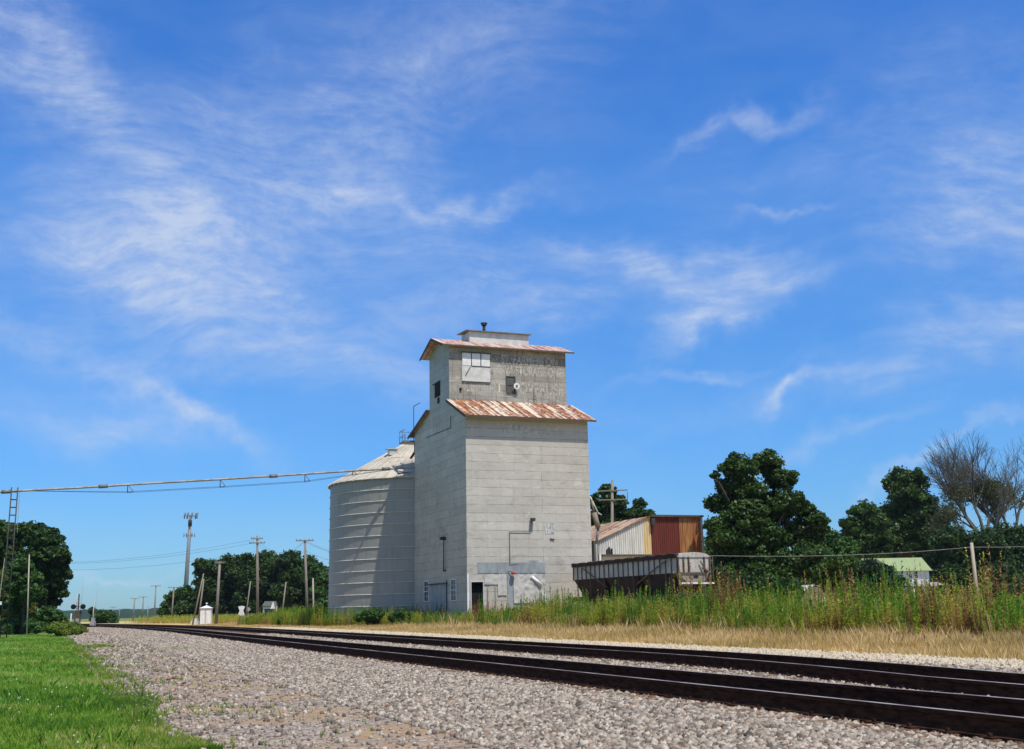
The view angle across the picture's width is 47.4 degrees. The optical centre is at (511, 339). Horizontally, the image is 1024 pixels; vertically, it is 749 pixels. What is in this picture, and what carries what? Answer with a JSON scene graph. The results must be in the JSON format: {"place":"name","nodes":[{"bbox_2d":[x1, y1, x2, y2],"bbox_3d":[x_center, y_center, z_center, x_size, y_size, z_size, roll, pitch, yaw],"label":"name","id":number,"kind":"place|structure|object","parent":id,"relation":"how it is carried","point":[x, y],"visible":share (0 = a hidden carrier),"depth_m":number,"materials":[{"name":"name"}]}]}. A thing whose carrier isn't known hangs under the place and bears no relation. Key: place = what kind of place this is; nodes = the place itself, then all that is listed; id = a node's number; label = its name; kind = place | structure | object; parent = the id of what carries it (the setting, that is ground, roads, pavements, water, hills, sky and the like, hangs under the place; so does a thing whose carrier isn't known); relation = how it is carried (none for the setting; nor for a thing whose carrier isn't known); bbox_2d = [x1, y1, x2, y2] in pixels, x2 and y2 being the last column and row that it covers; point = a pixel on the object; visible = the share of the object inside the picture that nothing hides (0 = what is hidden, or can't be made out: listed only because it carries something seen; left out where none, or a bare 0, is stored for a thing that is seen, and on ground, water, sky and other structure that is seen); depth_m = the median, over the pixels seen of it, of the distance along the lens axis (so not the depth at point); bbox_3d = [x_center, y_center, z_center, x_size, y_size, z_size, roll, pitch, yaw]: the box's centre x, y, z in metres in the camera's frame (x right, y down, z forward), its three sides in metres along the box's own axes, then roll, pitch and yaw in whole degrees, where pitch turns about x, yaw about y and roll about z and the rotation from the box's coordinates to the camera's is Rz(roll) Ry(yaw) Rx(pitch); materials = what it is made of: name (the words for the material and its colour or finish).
{"place":"outdoors","nodes":[
{"label":"outdoors","id":0,"kind":"place"},
{"bbox_2d":[69,618,148,621],"bbox_3d":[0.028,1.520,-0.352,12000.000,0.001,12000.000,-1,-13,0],"label":"ground","id":1,"kind":"structure","parent":0,"point":[87,620],"depth_m":524.86,"materials":[{"name":"plant"}]},
{"bbox_2d":[184,512,198,585],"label":"cell tower","id":2,"kind":"structure","parent":1,"relation":"on","point":[186,577],"depth_m":423.87,"materials":[{"name":"grey metal"}]},
{"bbox_2d":[87,627,1022,748],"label":"ballast stones","id":3,"kind":"object","parent":1,"relation":"on","point":[491,706],"visible":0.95,"depth_m":15.47,"materials":[{"name":"grey gravel"}]},
{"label":"ballast bed","id":4,"kind":"structure","parent":1,"relation":"on","visible":0},
{"bbox_2d":[90,587,97,625],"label":"crossing signal","id":5,"kind":"object","parent":4,"relation":"on","point":[92,621],"visible":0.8,"depth_m":146.06,"materials":[{"name":"metal"}]},
{"bbox_2d":[81,625,1023,748],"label":"railway track","id":6,"kind":"structure","parent":4,"relation":"on","point":[993,719],"depth_m":15.97,"materials":[{"name":"black metal"}]},
{"bbox_2d":[82,624,1023,698],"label":"railway track","id":7,"kind":"structure","parent":4,"relation":"on","point":[957,680],"depth_m":23.45,"materials":[{"name":"black metal"}]},
{"bbox_2d":[249,632,1023,695],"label":"ballast stones","id":8,"kind":"object","parent":4,"relation":"on","point":[767,675],"visible":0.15,"depth_m":26.33,"materials":[{"name":"grey gravel"}]},
{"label":"pale gravel shoulder","id":9,"kind":"structure","parent":4,"relation":"on","visible":0},
{"bbox_2d":[253,627,1023,668],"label":"pale gravel","id":10,"kind":"structure","parent":9,"relation":"on","point":[1011,663],"depth_m":33.07,"materials":[{"name":"beige gravel"}]},
{"bbox_2d":[0,632,223,748],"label":"lawn","id":11,"kind":"structure","parent":0,"point":[41,633],"depth_m":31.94,"materials":[{"name":"green plant"}]},
{"bbox_2d":[0,487,19,637],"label":"lattice mast","id":12,"kind":"object","parent":11,"relation":"on","point":[5,562],"visible":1,"depth_m":89.69,"materials":[{"name":"metal"}]},
{"bbox_2d":[0,467,414,493],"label":"overhead pipe","id":13,"kind":"object","parent":12,"relation":"attached to","point":[8,491],"visible":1,"depth_m":96.26,"materials":[{"name":"grey metal"}]},
{"bbox_2d":[0,519,25,569],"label":"broadleaf tree","id":14,"kind":"object","parent":11,"relation":"on","point":[3,534],"visible":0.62,"depth_m":131.75,"materials":[{"name":"green plant"}]},
{"bbox_2d":[0,566,39,620],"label":"olive bush","id":15,"kind":"object","parent":11,"relation":"on","point":[32,610],"visible":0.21,"depth_m":112.60,"materials":[{"name":"green plant"}]},
{"bbox_2d":[1,615,44,633],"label":"green bush","id":16,"kind":"object","parent":11,"relation":"on","point":[35,626],"visible":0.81,"depth_m":107.97,"materials":[{"name":"green plant"}]},
{"bbox_2d":[0,557,47,634],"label":"young tree","id":17,"kind":"object","parent":11,"relation":"on","point":[18,592],"visible":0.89,"depth_m":108.32,"materials":[{"name":"green plant"}]},
{"bbox_2d":[26,554,29,634],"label":"bare pole","id":18,"kind":"object","parent":11,"relation":"on","point":[28,596],"visible":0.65,"depth_m":105.58,"materials":[{"name":"grey wood"}]},
{"bbox_2d":[12,520,73,608],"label":"broadleaf tree","id":19,"kind":"object","parent":11,"relation":"on","point":[50,554],"visible":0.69,"depth_m":125.17,"materials":[{"name":"green plant"}]},
{"bbox_2d":[32,605,69,631],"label":"green bush","id":20,"kind":"object","parent":11,"relation":"on","point":[50,614],"visible":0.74,"depth_m":117.23,"materials":[{"name":"green plant"}]},
{"bbox_2d":[41,620,88,635],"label":"scrub clump","id":21,"kind":"object","parent":11,"relation":"on","point":[56,628],"visible":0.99,"depth_m":93.62,"materials":[{"name":"green plant"}]},
{"bbox_2d":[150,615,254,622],"bbox_3d":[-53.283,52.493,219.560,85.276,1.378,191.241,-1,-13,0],"label":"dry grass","id":22,"kind":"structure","parent":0,"point":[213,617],"depth_m":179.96,"materials":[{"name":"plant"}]},
{"bbox_2d":[43,632,547,748],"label":"gravel yard","id":23,"kind":"structure","parent":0,"point":[425,739],"depth_m":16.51,"materials":[{"name":"grey gravel"}]},
{"bbox_2d":[71,578,85,623],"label":"crossing signal","id":24,"kind":"object","parent":23,"relation":"on","point":[77,614],"visible":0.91,"depth_m":116.93,"materials":[{"name":"metal"}]},
{"bbox_2d":[57,643,125,649],"bbox_3d":[-20.258,14.723,55.880,2.294,0.184,5.425,-1,-13,0],"label":"weed patch","id":25,"kind":"object","parent":23,"relation":"on","point":[95,646],"visible":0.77,"depth_m":55.57,"materials":[{"name":"green plant"}]},
{"bbox_2d":[37,601,854,618],"bbox_3d":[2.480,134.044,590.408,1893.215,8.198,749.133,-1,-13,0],"label":"hills","id":26,"kind":"structure","parent":0,"point":[126,613],"depth_m":833.19,"materials":[{"name":"green plant"}]},
{"bbox_2d":[0,0,1023,610],"label":"sky","id":27,"kind":"structure","parent":0,"point":[236,236],"materials":[{"name":"blue"}]},
{"bbox_2d":[81,610,1014,657],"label":"dry verge","id":28,"kind":"structure","parent":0,"point":[130,622],"depth_m":195.82,"materials":[{"name":"beige plant"}]},
{"bbox_2d":[89,609,118,622],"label":"round bush","id":29,"kind":"object","parent":28,"relation":"on","point":[106,616],"visible":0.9,"depth_m":232.34,"materials":[{"name":"green plant"}]},
{"bbox_2d":[156,589,178,618],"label":"woodland tree","id":30,"kind":"object","parent":28,"relation":"on","point":[165,607],"visible":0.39,"depth_m":253.61,"materials":[{"name":"green plant"}]},
{"bbox_2d":[168,586,178,616],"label":"utility pole","id":31,"kind":"object","parent":28,"relation":"on","point":[172,599],"visible":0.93,"depth_m":244.18,"materials":[{"name":"brown wood"}]},
{"bbox_2d":[170,584,199,616],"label":"woodland tree","id":32,"kind":"object","parent":28,"relation":"on","point":[186,597],"visible":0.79,"depth_m":250.30,"materials":[{"name":"green plant"}]},
{"bbox_2d":[125,613,267,623],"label":"roadside weeds","id":33,"kind":"object","parent":28,"relation":"on","point":[182,619],"visible":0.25,"depth_m":191.38,"materials":[{"name":"green plant"}]},
{"bbox_2d":[192,573,203,624],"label":"bare pole","id":34,"kind":"object","parent":28,"relation":"on","point":[197,600],"visible":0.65,"depth_m":156.23,"materials":[{"name":"brown wood"}]},
{"bbox_2d":[198,579,203,617],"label":"bare pole","id":35,"kind":"object","parent":28,"relation":"on","point":[201,599],"visible":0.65,"depth_m":170.90,"materials":[{"name":"grey wood"}]},
{"bbox_2d":[200,603,212,623],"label":"relay hut","id":36,"kind":"object","parent":28,"relation":"on","point":[206,614],"visible":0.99,"depth_m":159.89,"materials":[{"name":"white paint"}]},
{"bbox_2d":[191,557,232,614],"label":"woodland tree","id":37,"kind":"object","parent":28,"relation":"on","point":[202,565],"visible":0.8,"depth_m":242.65,"materials":[{"name":"green plant"}]},
{"bbox_2d":[214,562,223,623],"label":"utility pole","id":38,"kind":"object","parent":28,"relation":"on","point":[217,595],"visible":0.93,"depth_m":146.56,"materials":[{"name":"brown wood"}]},
{"bbox_2d":[211,552,237,614],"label":"woodland tree","id":39,"kind":"object","parent":28,"relation":"on","point":[227,560],"visible":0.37,"depth_m":244.69,"materials":[{"name":"green plant"}]},
{"bbox_2d":[238,606,244,615],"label":"box","id":40,"kind":"object","parent":28,"relation":"on","point":[241,611],"visible":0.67,"depth_m":170.52,"materials":[{"name":"white metal"}]},
{"bbox_2d":[223,552,272,614],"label":"woodland tree","id":41,"kind":"object","parent":28,"relation":"on","point":[244,566],"visible":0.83,"depth_m":239.77,"materials":[{"name":"green plant"}]},
{"bbox_2d":[249,536,264,613],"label":"utility pole","id":42,"kind":"object","parent":28,"relation":"on","point":[257,579],"visible":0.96,"depth_m":147.18,"materials":[{"name":"brown wood"}]},
{"bbox_2d":[254,549,281,612],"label":"woodland tree","id":43,"kind":"object","parent":28,"relation":"on","point":[267,572],"visible":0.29,"depth_m":243.63,"materials":[{"name":"green plant"}]},
{"bbox_2d":[262,601,277,614],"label":"house","id":44,"kind":"structure","parent":28,"relation":"on","point":[268,605],"depth_m":185.27,"materials":[{"name":"white paint"}]},
{"bbox_2d":[267,549,315,609],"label":"woodland tree","id":45,"kind":"object","parent":28,"relation":"on","point":[291,573],"visible":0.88,"depth_m":237.59,"materials":[{"name":"green plant"}]},
{"bbox_2d":[296,539,313,609],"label":"utility pole","id":46,"kind":"object","parent":28,"relation":"on","point":[306,582],"visible":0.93,"depth_m":137.34,"materials":[{"name":"brown wood"}]},
{"bbox_2d":[312,578,313,606],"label":"bare pole","id":47,"kind":"object","parent":28,"relation":"on","point":[313,592],"visible":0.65,"depth_m":161.29,"materials":[{"name":"grey wood"}]},
{"bbox_2d":[298,554,328,610],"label":"woodland tree","id":48,"kind":"object","parent":28,"relation":"on","point":[317,568],"visible":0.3,"depth_m":241.13,"materials":[{"name":"green plant"}]},
{"bbox_2d":[308,570,328,610],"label":"woodland tree","id":49,"kind":"object","parent":28,"relation":"on","point":[321,588],"visible":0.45,"depth_m":233.56,"materials":[{"name":"green plant"}]},
{"bbox_2d":[267,605,461,625],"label":"bin side weeds","id":50,"kind":"object","parent":28,"relation":"on","point":[309,614],"visible":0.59,"depth_m":104.19,"materials":[{"name":"green plant"}]},
{"bbox_2d":[352,607,384,625],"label":"shrub","id":51,"kind":"object","parent":28,"relation":"on","point":[373,616],"visible":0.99,"depth_m":94.73,"materials":[{"name":"green plant"}]},
{"bbox_2d":[327,444,414,624],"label":"grain bin","id":52,"kind":"object","parent":28,"relation":"on","point":[372,543],"visible":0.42,"depth_m":103.05,"materials":[{"name":"white metal"}]},
{"bbox_2d":[387,608,414,624],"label":"shrub","id":53,"kind":"object","parent":28,"relation":"on","point":[399,614],"visible":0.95,"depth_m":91.57,"materials":[{"name":"green plant"}]},
{"bbox_2d":[478,594,484,623],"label":"single weed","id":54,"kind":"object","parent":28,"relation":"on","point":[479,611],"visible":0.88,"depth_m":77.69,"materials":[{"name":"plant"}]},
{"bbox_2d":[399,322,595,617],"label":"grain elevator","id":55,"kind":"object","parent":28,"relation":"on","point":[499,432],"visible":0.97,"depth_m":92.69,"materials":[{"name":"white paint"}]},
{"bbox_2d":[424,581,428,601],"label":"window","id":56,"kind":"structure","parent":55,"relation":"in","point":[426,587],"depth_m":97.45,"materials":[{"name":"glass"}]},
{"bbox_2d":[428,583,445,616],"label":"sliding door","id":57,"kind":"structure","parent":55,"relation":"in","point":[438,590],"depth_m":94.20,"materials":[{"name":"metal"}]},
{"bbox_2d":[450,579,456,600],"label":"window","id":58,"kind":"structure","parent":55,"relation":"in","point":[453,582],"depth_m":90.84,"materials":[{"name":"glass"}]},
{"bbox_2d":[471,582,481,609],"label":"doorway","id":59,"kind":"structure","parent":55,"relation":"in","point":[476,587],"depth_m":88.57,"materials":[{"name":"black"}]},
{"bbox_2d":[506,376,515,393],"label":"window","id":60,"kind":"structure","parent":55,"relation":"in","point":[510,380],"depth_m":97.35,"materials":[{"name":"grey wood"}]},
{"bbox_2d":[580,587,590,627],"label":"single weed","id":61,"kind":"object","parent":28,"relation":"on","point":[587,609],"visible":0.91,"depth_m":60.43,"materials":[{"name":"plant"}]},
{"bbox_2d":[590,496,601,560],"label":"grain spout","id":62,"kind":"object","parent":28,"relation":"on","point":[596,521],"visible":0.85,"depth_m":103.78,"materials":[{"name":"grey metal"}]},
{"bbox_2d":[191,619,1023,660],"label":"dry grass","id":63,"kind":"structure","parent":28,"relation":"on","point":[961,645],"depth_m":40.62,"materials":[{"name":"beige plant"}]},
{"bbox_2d":[590,483,634,525],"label":"shade tree","id":64,"kind":"object","parent":28,"relation":"on","point":[622,512],"visible":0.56,"depth_m":147.75,"materials":[{"name":"green plant"}]},
{"bbox_2d":[597,480,627,522],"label":"utility pole","id":65,"kind":"object","parent":28,"relation":"on","point":[612,490],"visible":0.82,"depth_m":124.21,"materials":[{"name":"brown wood"}]},
{"bbox_2d":[607,580,617,627],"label":"single weed","id":66,"kind":"object","parent":28,"relation":"on","point":[611,616],"visible":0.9,"depth_m":58.33,"materials":[{"name":"green plant"}]},
{"bbox_2d":[591,541,652,607],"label":"shed","id":67,"kind":"structure","parent":28,"relation":"on","point":[609,555],"depth_m":105.46,"materials":[{"name":"white paint"}]},
{"bbox_2d":[237,542,1023,638],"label":"tall weeds","id":68,"kind":"object","parent":28,"relation":"on","point":[695,609],"visible":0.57,"depth_m":50.88,"materials":[{"name":"green plant"}]},
{"bbox_2d":[627,497,655,518],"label":"shade tree","id":69,"kind":"object","parent":28,"relation":"on","point":[638,506],"visible":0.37,"depth_m":163.40,"materials":[{"name":"green plant"}]},
{"bbox_2d":[591,515,705,600],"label":"corrugated shed","id":70,"kind":"structure","parent":28,"relation":"on","point":[659,534],"depth_m":114.10,"materials":[{"name":"white paint"}]},
{"bbox_2d":[704,540,720,601],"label":"background tree","id":71,"kind":"object","parent":28,"relation":"on","point":[708,550],"visible":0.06,"depth_m":194.19,"materials":[{"name":"green plant"}]},
{"bbox_2d":[427,608,1013,635],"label":"dead stalks","id":72,"kind":"object","parent":28,"relation":"on","point":[793,625],"visible":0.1,"depth_m":50.70,"materials":[{"name":"brown plant"}]},
{"bbox_2d":[466,595,1023,627],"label":"leafy weeds","id":73,"kind":"object","parent":28,"relation":"on","point":[945,601],"visible":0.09,"depth_m":48.82,"materials":[{"name":"green plant"}]},
{"bbox_2d":[705,565,806,604],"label":"dark hedge","id":74,"kind":"object","parent":28,"relation":"on","point":[753,581],"visible":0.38,"depth_m":100.57,"materials":[{"name":"green plant"}]},
{"bbox_2d":[701,448,838,604],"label":"maple tree","id":75,"kind":"object","parent":28,"relation":"on","point":[745,532],"visible":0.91,"depth_m":112.21,"materials":[{"name":"green plant"}]},
{"bbox_2d":[760,580,781,631],"bbox_3d":[9.988,10.350,44.825,0.850,2.430,0.717,-1,-13,0],"label":"single weed","id":76,"kind":"object","parent":28,"relation":"on","point":[768,605],"visible":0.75,"depth_m":44.87,"materials":[{"name":"green plant"}]},
{"bbox_2d":[770,572,789,635],"bbox_3d":[10.112,10.058,43.908,0.839,2.580,0.611,-1,-13,0],"label":"single weed","id":77,"kind":"object","parent":28,"relation":"on","point":[779,609],"visible":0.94,"depth_m":43.84,"materials":[{"name":"green plant"}]},
{"bbox_2d":[792,581,804,634],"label":"single weed","id":78,"kind":"object","parent":28,"relation":"on","point":[800,615],"visible":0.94,"depth_m":42.79,"materials":[{"name":"green plant"}]},
{"bbox_2d":[797,585,825,604],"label":"garage","id":79,"kind":"structure","parent":28,"relation":"on","point":[815,586],"depth_m":136.70,"materials":[{"name":"white paint"}]},
{"bbox_2d":[809,528,863,602],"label":"bushy tree","id":80,"kind":"object","parent":28,"relation":"on","point":[846,550],"visible":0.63,"depth_m":123.88,"materials":[{"name":"green plant"}]},
{"bbox_2d":[839,574,855,631],"bbox_3d":[11.745,9.438,40.888,0.644,2.367,0.639,-1,-13,0],"label":"single weed","id":81,"kind":"object","parent":28,"relation":"on","point":[851,615],"visible":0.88,"depth_m":40.83,"materials":[{"name":"green plant"}]},
{"bbox_2d":[855,579,874,630],"bbox_3d":[12.063,9.302,39.907,0.609,2.178,0.817,-1,-13,0],"label":"single weed","id":82,"kind":"object","parent":28,"relation":"on","point":[864,602],"visible":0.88,"depth_m":39.89,"materials":[{"name":"green plant"}]},
{"bbox_2d":[838,498,902,559],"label":"oak tree","id":83,"kind":"object","parent":28,"relation":"on","point":[864,525],"visible":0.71,"depth_m":185.46,"materials":[{"name":"green plant"}]},
{"bbox_2d":[834,558,908,603],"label":"cedar bush","id":84,"kind":"object","parent":28,"relation":"on","point":[865,566],"visible":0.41,"depth_m":147.71,"materials":[{"name":"green plant"}]},
{"bbox_2d":[881,576,903,633],"bbox_3d":[12.725,9.027,38.853,0.817,2.215,0.722,-1,-13,0],"label":"single weed","id":85,"kind":"object","parent":28,"relation":"on","point":[899,611],"visible":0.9,"depth_m":38.94,"materials":[{"name":"green plant"}]},
{"bbox_2d":[879,551,920,557],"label":"background tree","id":86,"kind":"object","parent":28,"relation":"on","point":[914,555],"visible":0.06,"depth_m":208.84,"materials":[{"name":"green plant"}]},
{"bbox_2d":[860,557,940,601],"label":"farmhouse","id":87,"kind":"object","parent":28,"relation":"on","point":[908,563],"visible":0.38,"depth_m":162.15,"materials":[{"name":"green metal"}]},
{"bbox_2d":[904,579,920,636],"bbox_3d":[13.046,8.833,37.788,0.649,2.101,0.773,-1,-13,0],"label":"single weed","id":88,"kind":"object","parent":28,"relation":"on","point":[917,608],"visible":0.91,"depth_m":37.85,"materials":[{"name":"green plant"}]},
{"bbox_2d":[879,465,949,557],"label":"oak tree","id":89,"kind":"object","parent":28,"relation":"on","point":[907,508],"visible":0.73,"depth_m":195.83,"materials":[{"name":"green plant"}]},
{"bbox_2d":[925,587,943,631],"bbox_3d":[13.706,8.984,37.908,0.693,1.836,0.552,-1,-13,0],"label":"single weed","id":90,"kind":"object","parent":28,"relation":"on","point":[928,615],"visible":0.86,"depth_m":37.84,"materials":[{"name":"green plant"}]},
{"bbox_2d":[931,579,968,596],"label":"dark shrub","id":91,"kind":"object","parent":28,"relation":"on","point":[949,582],"visible":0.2,"depth_m":147.50,"materials":[{"name":"green plant"}]},
{"bbox_2d":[921,523,980,598],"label":"spreading tree","id":92,"kind":"object","parent":28,"relation":"on","point":[938,559],"visible":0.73,"depth_m":174.66,"materials":[{"name":"green plant"}]},
{"bbox_2d":[919,429,1023,604],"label":"dying tree","id":93,"kind":"object","parent":28,"relation":"on","point":[949,514],"visible":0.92,"depth_m":191.86,"materials":[{"name":"brown plant"}]},
{"bbox_2d":[924,437,1023,598],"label":"dying tree","id":94,"kind":"object","parent":28,"relation":"on","point":[986,488],"visible":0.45,"depth_m":200.09,"materials":[{"name":"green plant"}]},
{"bbox_2d":[970,543,977,594],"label":"service pole","id":95,"kind":"object","parent":28,"relation":"on","point":[973,563],"visible":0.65,"depth_m":115.59,"materials":[{"name":"grey wood"}]},
{"bbox_2d":[515,546,1023,563],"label":"overhead wire","id":96,"kind":"object","parent":95,"relation":"attached to","point":[858,554],"visible":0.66,"depth_m":109.29,"materials":[{"name":"metal"}]},
{"bbox_2d":[970,582,990,635],"bbox_3d":[14.810,8.689,36.947,0.908,1.938,0.378,3,-14,-19],"label":"single weed","id":97,"kind":"object","parent":28,"relation":"on","point":[976,604],"visible":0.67,"depth_m":36.94,"materials":[{"name":"green plant"}]},
{"bbox_2d":[962,522,1023,598],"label":"spreading tree","id":98,"kind":"object","parent":28,"relation":"on","point":[1008,541],"visible":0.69,"depth_m":173.10,"materials":[{"name":"green plant"}]},
{"bbox_2d":[994,589,1008,632],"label":"single weed","id":99,"kind":"object","parent":28,"relation":"on","point":[998,606],"visible":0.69,"depth_m":35.99,"materials":[{"name":"plant"}]},
{"bbox_2d":[984,577,1023,599],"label":"dark shrub","id":100,"kind":"object","parent":28,"relation":"on","point":[1018,586],"visible":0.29,"depth_m":154.12,"materials":[{"name":"green plant"}]},
{"bbox_2d":[1007,589,1022,632],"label":"single weed","id":101,"kind":"object","parent":28,"relation":"on","point":[1018,618],"visible":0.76,"depth_m":35.05,"materials":[{"name":"green plant"}]},
{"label":"siding track","id":102,"kind":"object","parent":28,"relation":"on","visible":0},
{"bbox_2d":[571,552,724,607],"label":"hopper car","id":103,"kind":"object","parent":102,"relation":"on","point":[641,572],"visible":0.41,"depth_m":79.07,"materials":[{"name":"white paint"}]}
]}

